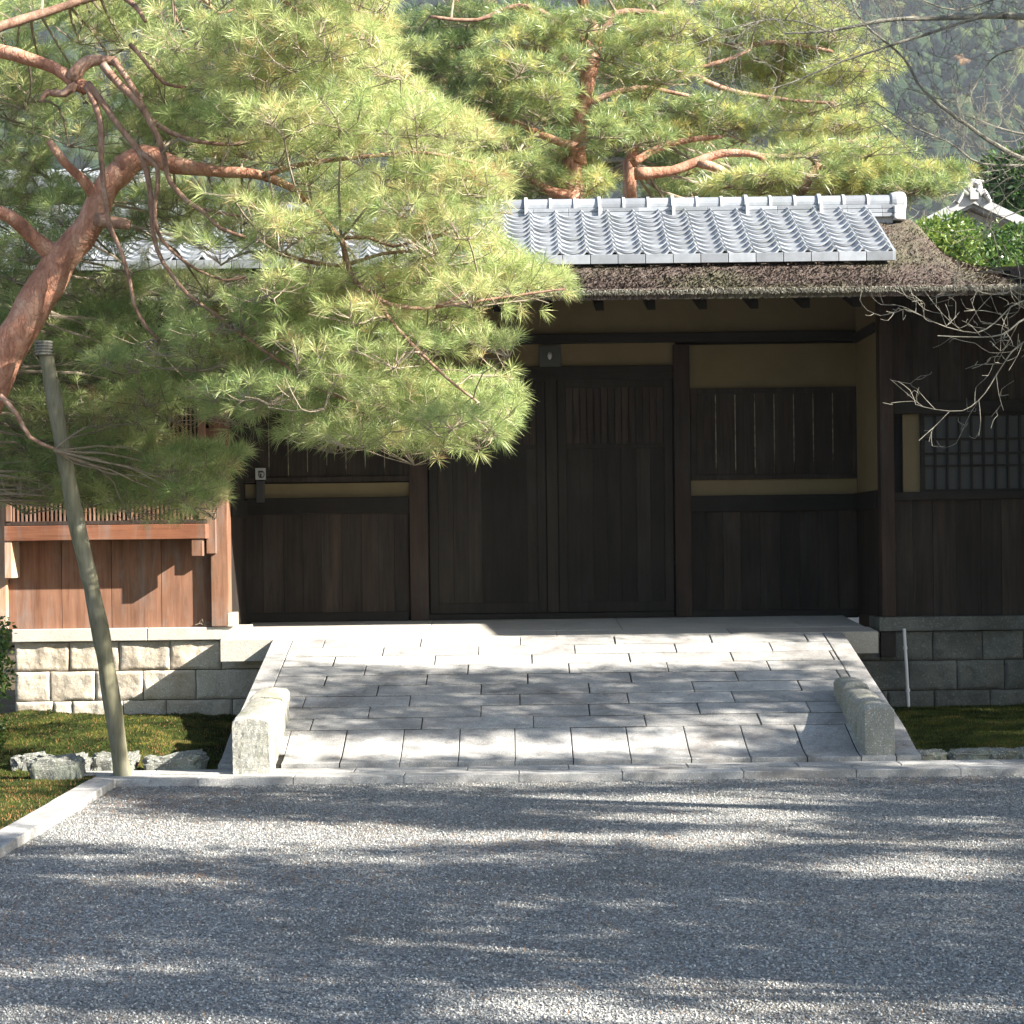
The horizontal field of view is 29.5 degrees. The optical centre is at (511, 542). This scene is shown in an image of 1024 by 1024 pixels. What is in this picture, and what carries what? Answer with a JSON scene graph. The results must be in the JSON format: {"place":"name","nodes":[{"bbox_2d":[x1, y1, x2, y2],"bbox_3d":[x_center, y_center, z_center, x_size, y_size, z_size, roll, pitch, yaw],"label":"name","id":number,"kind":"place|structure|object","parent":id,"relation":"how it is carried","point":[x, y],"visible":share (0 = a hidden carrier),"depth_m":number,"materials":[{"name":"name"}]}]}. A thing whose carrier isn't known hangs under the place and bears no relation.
{"place":"outdoors","nodes":[
{"label":"outdoors","id":0,"kind":"place"},
{"bbox_2d":[0,645,16,822],"bbox_3d":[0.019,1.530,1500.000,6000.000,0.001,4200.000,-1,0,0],"label":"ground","id":1,"kind":"structure","parent":0,"point":[9,705],"depth_m":20.75,"materials":[{"name":"green plant"}]},
{"bbox_2d":[0,616,17,749],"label":"clipped bush","id":2,"kind":"object","parent":1,"relation":"on","point":[4,643],"visible":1,"depth_m":13.52,"materials":[{"name":"green plant"}]},
{"bbox_2d":[10,751,50,770],"bbox_3d":[-3.199,1.495,12.976,0.308,0.215,0.229,-1,0,-17],"label":"edging rock","id":3,"kind":"object","parent":1,"relation":"on","point":[17,762],"visible":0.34,"depth_m":12.89,"materials":[{"name":"grey stone"}]},
{"bbox_2d":[0,779,115,857],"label":"kerb","id":4,"kind":"structure","parent":1,"relation":"on","point":[25,829],"depth_m":10.69,"materials":[{"name":"stone"}]},
{"bbox_2d":[25,752,91,780],"bbox_3d":[-2.907,1.525,12.501,0.407,0.342,0.302,-1,0,0],"label":"edging rock","id":5,"kind":"object","parent":1,"relation":"on","point":[71,766],"visible":0.51,"depth_m":12.37,"materials":[{"name":"grey stone"}]},
{"bbox_2d":[90,750,140,770],"bbox_3d":[-2.619,1.517,12.740,0.346,0.295,0.257,-1,0,0],"label":"edging rock","id":6,"kind":"object","parent":1,"relation":"on","point":[102,761],"visible":0.32,"depth_m":12.64,"materials":[{"name":"grey stone"}]},
{"bbox_2d":[142,749,208,770],"bbox_3d":[-2.201,1.507,12.732,0.429,0.291,0.247,-1,0,0],"label":"edging rock","id":7,"kind":"object","parent":1,"relation":"on","point":[192,760],"visible":0.48,"depth_m":12.66,"materials":[{"name":"grey stone"}]},
{"bbox_2d":[0,0,584,530],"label":"red pine","id":8,"kind":"object","parent":1,"relation":"on","point":[172,112],"visible":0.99,"depth_m":11.97,"materials":[{"name":"green plant"}]},
{"bbox_2d":[191,0,708,197],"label":"red pine","id":9,"kind":"object","parent":1,"relation":"on","point":[546,9],"visible":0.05,"depth_m":28.14,"materials":[{"name":"green plant"}]},
{"bbox_2d":[0,192,1023,714],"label":"wooden gatehouse","id":10,"kind":"object","parent":1,"relation":"on","point":[716,426],"visible":0.56,"depth_m":16.87,"materials":[{"name":"wood"}]},
{"bbox_2d":[4,382,216,577],"bbox_3d":[-3.270,-0.506,15.865,1.691,1.566,0.270,-1,0,0],"label":"lattice window","id":11,"kind":"structure","parent":10,"relation":"in","point":[39,526],"depth_m":15.75,"materials":[{"name":"brown wood"}]},
{"bbox_2d":[255,468,265,501],"bbox_3d":[-2.201,-0.504,17.061,0.090,0.300,0.058,-1,0,0],"label":"door plaque","id":12,"kind":"object","parent":10,"relation":"attached to","point":[260,473],"depth_m":17.05,"materials":[{"name":"brown wood"}]},
{"bbox_2d":[243,390,408,482],"bbox_3d":[-1.630,-0.936,17.100,1.452,0.804,0.059,-1,0,0],"label":"slat window","id":13,"kind":"structure","parent":10,"relation":"in","point":[296,466],"depth_m":17.08,"materials":[{"name":"brown wood"}]},
{"bbox_2d":[429,381,546,613],"bbox_3d":[-0.214,-0.401,17.102,1.026,2.040,0.045,-1,0,0],"label":"door","id":14,"kind":"structure","parent":10,"relation":"in","point":[488,535],"depth_m":17.10,"materials":[{"name":"brown wood"}]},
{"bbox_2d":[539,345,560,366],"bbox_3d":[0.333,-1.638,17.065,0.192,0.192,0.060,-1,0,0],"label":"gate lamp","id":15,"kind":"object","parent":10,"relation":"attached to","point":[549,355],"visible":1,"depth_m":17.07,"materials":[{"name":"brown metal"}]},
{"bbox_2d":[557,379,674,611],"bbox_3d":[0.911,-0.416,17.102,1.008,2.040,0.045,-1,0,0],"label":"door","id":16,"kind":"structure","parent":10,"relation":"in","point":[598,420],"depth_m":17.10,"materials":[{"name":"brown wood"}]},
{"bbox_2d":[690,386,856,479],"bbox_3d":[2.304,-0.960,17.100,1.470,0.804,0.059,-1,0,0],"label":"slat window","id":17,"kind":"structure","parent":10,"relation":"in","point":[736,433],"depth_m":17.08,"materials":[{"name":"brown wood"}]},
{"bbox_2d":[903,628,909,707],"bbox_3d":[3.231,1.051,15.930,0.057,0.698,0.035,-1,0,0],"label":"conduit pipe","id":18,"kind":"object","parent":10,"relation":"attached to","point":[906,667],"visible":0.91,"depth_m":15.92,"materials":[{"name":"grey metal"}]},
{"bbox_2d":[919,413,1023,491],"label":"lattice window","id":19,"kind":"structure","parent":10,"relation":"in","point":[994,460],"depth_m":16.06,"materials":[{"name":"grey paper"}]},
{"bbox_2d":[370,0,718,199],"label":"red pine","id":20,"kind":"object","parent":1,"relation":"on","point":[488,76],"visible":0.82,"depth_m":22.48,"materials":[{"name":"green plant"}]},
{"bbox_2d":[220,616,877,661],"bbox_3d":[0.304,1.090,16.401,5.275,0.853,1.598,-1,0,0],"label":"stone landing","id":21,"kind":"object","parent":1,"relation":"on","point":[254,644],"visible":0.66,"depth_m":16.14,"materials":[{"name":"stone"}]},
{"bbox_2d":[84,759,1023,786],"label":"kerb","id":22,"kind":"structure","parent":1,"relation":"on","point":[593,772],"depth_m":12.23,"materials":[{"name":"stone"}]},
{"bbox_2d":[34,340,131,775],"bbox_3d":[-2.680,0.169,12.208,0.122,2.842,0.680,-1,0,42],"label":"support pole","id":23,"kind":"object","parent":22,"relation":"on","point":[102,643],"visible":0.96,"depth_m":12.19,"materials":[{"name":"grey wood"}]},
{"bbox_2d":[218,632,921,769],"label":"stone ramp","id":24,"kind":"structure","parent":1,"relation":"on","point":[779,711],"depth_m":13.85,"materials":[{"name":"stone"}]},
{"bbox_2d":[232,687,289,773],"bbox_3d":[-1.661,1.263,12.965,0.256,0.515,1.180,-1,0,0],"label":"stone guard","id":25,"kind":"object","parent":24,"relation":"on","point":[260,721],"visible":0.94,"depth_m":12.38,"materials":[{"name":"stone"}]},
{"bbox_2d":[311,632,821,763],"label":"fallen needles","id":26,"kind":"object","parent":24,"relation":"on","point":[565,706],"visible":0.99,"depth_m":13.65,"materials":[{"name":"brown plant"}]},
{"bbox_2d":[833,676,894,754],"bbox_3d":[2.391,1.211,13.285,0.210,0.512,1.280,-1,0,0],"label":"stone guard","id":27,"kind":"object","parent":24,"relation":"on","point":[868,714],"visible":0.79,"depth_m":12.71,"materials":[{"name":"stone"}]},
{"bbox_2d":[474,0,916,199],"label":"red pine","id":28,"kind":"object","parent":1,"relation":"on","point":[632,165],"visible":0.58,"depth_m":24.32,"materials":[{"name":"green plant"}]},
{"bbox_2d":[608,0,1023,447],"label":"bare cherry tree","id":29,"kind":"object","parent":1,"relation":"on","point":[997,15],"visible":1,"depth_m":9.56,"materials":[{"name":"grey plant"}]},
{"bbox_2d":[691,126,983,212],"bbox_3d":[3.572,-1.440,21.011,3.290,5.905,2.552,-1,0,0],"label":"red pine","id":30,"kind":"object","parent":1,"relation":"on","point":[874,174],"visible":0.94,"depth_m":20.68,"materials":[{"name":"green plant"}]},
{"bbox_2d":[916,749,948,759],"bbox_3d":[2.716,1.437,12.818,0.308,0.162,0.208,-1,0,0],"label":"edging rock","id":31,"kind":"object","parent":1,"relation":"on","point":[933,754],"visible":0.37,"depth_m":12.73,"materials":[{"name":"grey stone"}]},
{"bbox_2d":[849,179,1023,626],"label":"white gabled hall","id":32,"kind":"structure","parent":1,"relation":"on","point":[973,199],"depth_m":25.94,"materials":[{"name":"silver"}]},
{"bbox_2d":[912,208,990,266],"bbox_3d":[4.405,-0.983,19.953,1.055,4.934,1.870,-1,0,9],"label":"evergreen shrub","id":33,"kind":"object","parent":1,"relation":"on","point":[941,240],"visible":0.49,"depth_m":19.60,"materials":[{"name":"green plant"}]},
{"bbox_2d":[946,747,996,759],"bbox_3d":[3.029,1.433,12.824,0.380,0.164,0.213,-1,0,0],"label":"edging rock","id":34,"kind":"object","parent":1,"relation":"on","point":[982,753],"visible":0.49,"depth_m":12.74,"materials":[{"name":"grey stone"}]},
{"bbox_2d":[964,219,1023,266],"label":"evergreen shrub","id":35,"kind":"object","parent":1,"relation":"on","point":[1014,239],"visible":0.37,"depth_m":20.44,"materials":[{"name":"green plant"}]},
{"bbox_2d":[971,140,1023,216],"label":"evergreen tree","id":36,"kind":"object","parent":1,"relation":"on","point":[1015,199],"visible":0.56,"depth_m":27.66,"materials":[{"name":"green plant"}]},
{"bbox_2d":[990,747,1020,759],"bbox_3d":[3.250,1.430,12.826,0.281,0.151,0.220,-1,0,0],"label":"edging rock","id":37,"kind":"object","parent":1,"relation":"on","point":[1002,753],"visible":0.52,"depth_m":12.73,"materials":[{"name":"grey stone"}]},
{"bbox_2d":[1014,747,1023,758],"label":"edging rock","id":38,"kind":"object","parent":1,"relation":"on","point":[1021,754],"visible":0.35,"depth_m":12.74,"materials":[{"name":"grey stone"}]},
{"bbox_2d":[0,773,95,829],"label":"moss","id":39,"kind":"object","parent":0,"point":[15,815],"visible":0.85,"depth_m":11.76,"materials":[{"name":"green plant"}]},
{"bbox_2d":[0,168,163,644],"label":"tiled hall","id":40,"kind":"structure","parent":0,"point":[10,641],"depth_m":30.30,"materials":[{"name":"tile"}]},
{"bbox_2d":[0,708,236,777],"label":"moss","id":41,"kind":"object","parent":0,"point":[66,723],"visible":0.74,"depth_m":14.32,"materials":[{"name":"green plant"}]},
{"bbox_2d":[195,620,210,625],"bbox_3d":[-2.529,0.655,15.966,0.146,0.061,0.016,-1,0,0],"label":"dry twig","id":42,"kind":"object","parent":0,"point":[205,624],"visible":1,"depth_m":15.96,"materials":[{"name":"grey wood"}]},
{"bbox_2d":[0,774,1023,1023],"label":"gravel court","id":43,"kind":"object","parent":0,"point":[536,957],"visible":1,"depth_m":8.14,"materials":[{"name":"grey gravel"}]},
{"bbox_2d":[0,773,1023,1023],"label":"fallen needles","id":44,"kind":"object","parent":43,"relation":"on","point":[450,883],"visible":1,"depth_m":8.54,"materials":[{"name":"brown plant"}]},
{"bbox_2d":[0,0,1023,202],"bbox_3d":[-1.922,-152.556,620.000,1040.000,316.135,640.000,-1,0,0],"label":"hill","id":45,"kind":"structure","parent":0,"point":[966,82],"depth_m":626.95,"materials":[{"name":"green plant"}]},
{"bbox_2d":[0,0,1023,221],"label":"hill forest","id":46,"kind":"object","parent":45,"relation":"on","point":[935,40],"visible":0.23,"depth_m":618.02,"materials":[{"name":"green plant"}]},
{"bbox_2d":[682,168,804,196],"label":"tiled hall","id":47,"kind":"structure","parent":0,"point":[728,196],"depth_m":34.39,"materials":[{"name":"tile"}]},
{"bbox_2d":[892,703,1023,751],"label":"moss","id":48,"kind":"object","parent":0,"point":[955,709],"visible":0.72,"depth_m":14.38,"materials":[{"name":"green plant"}]}
]}

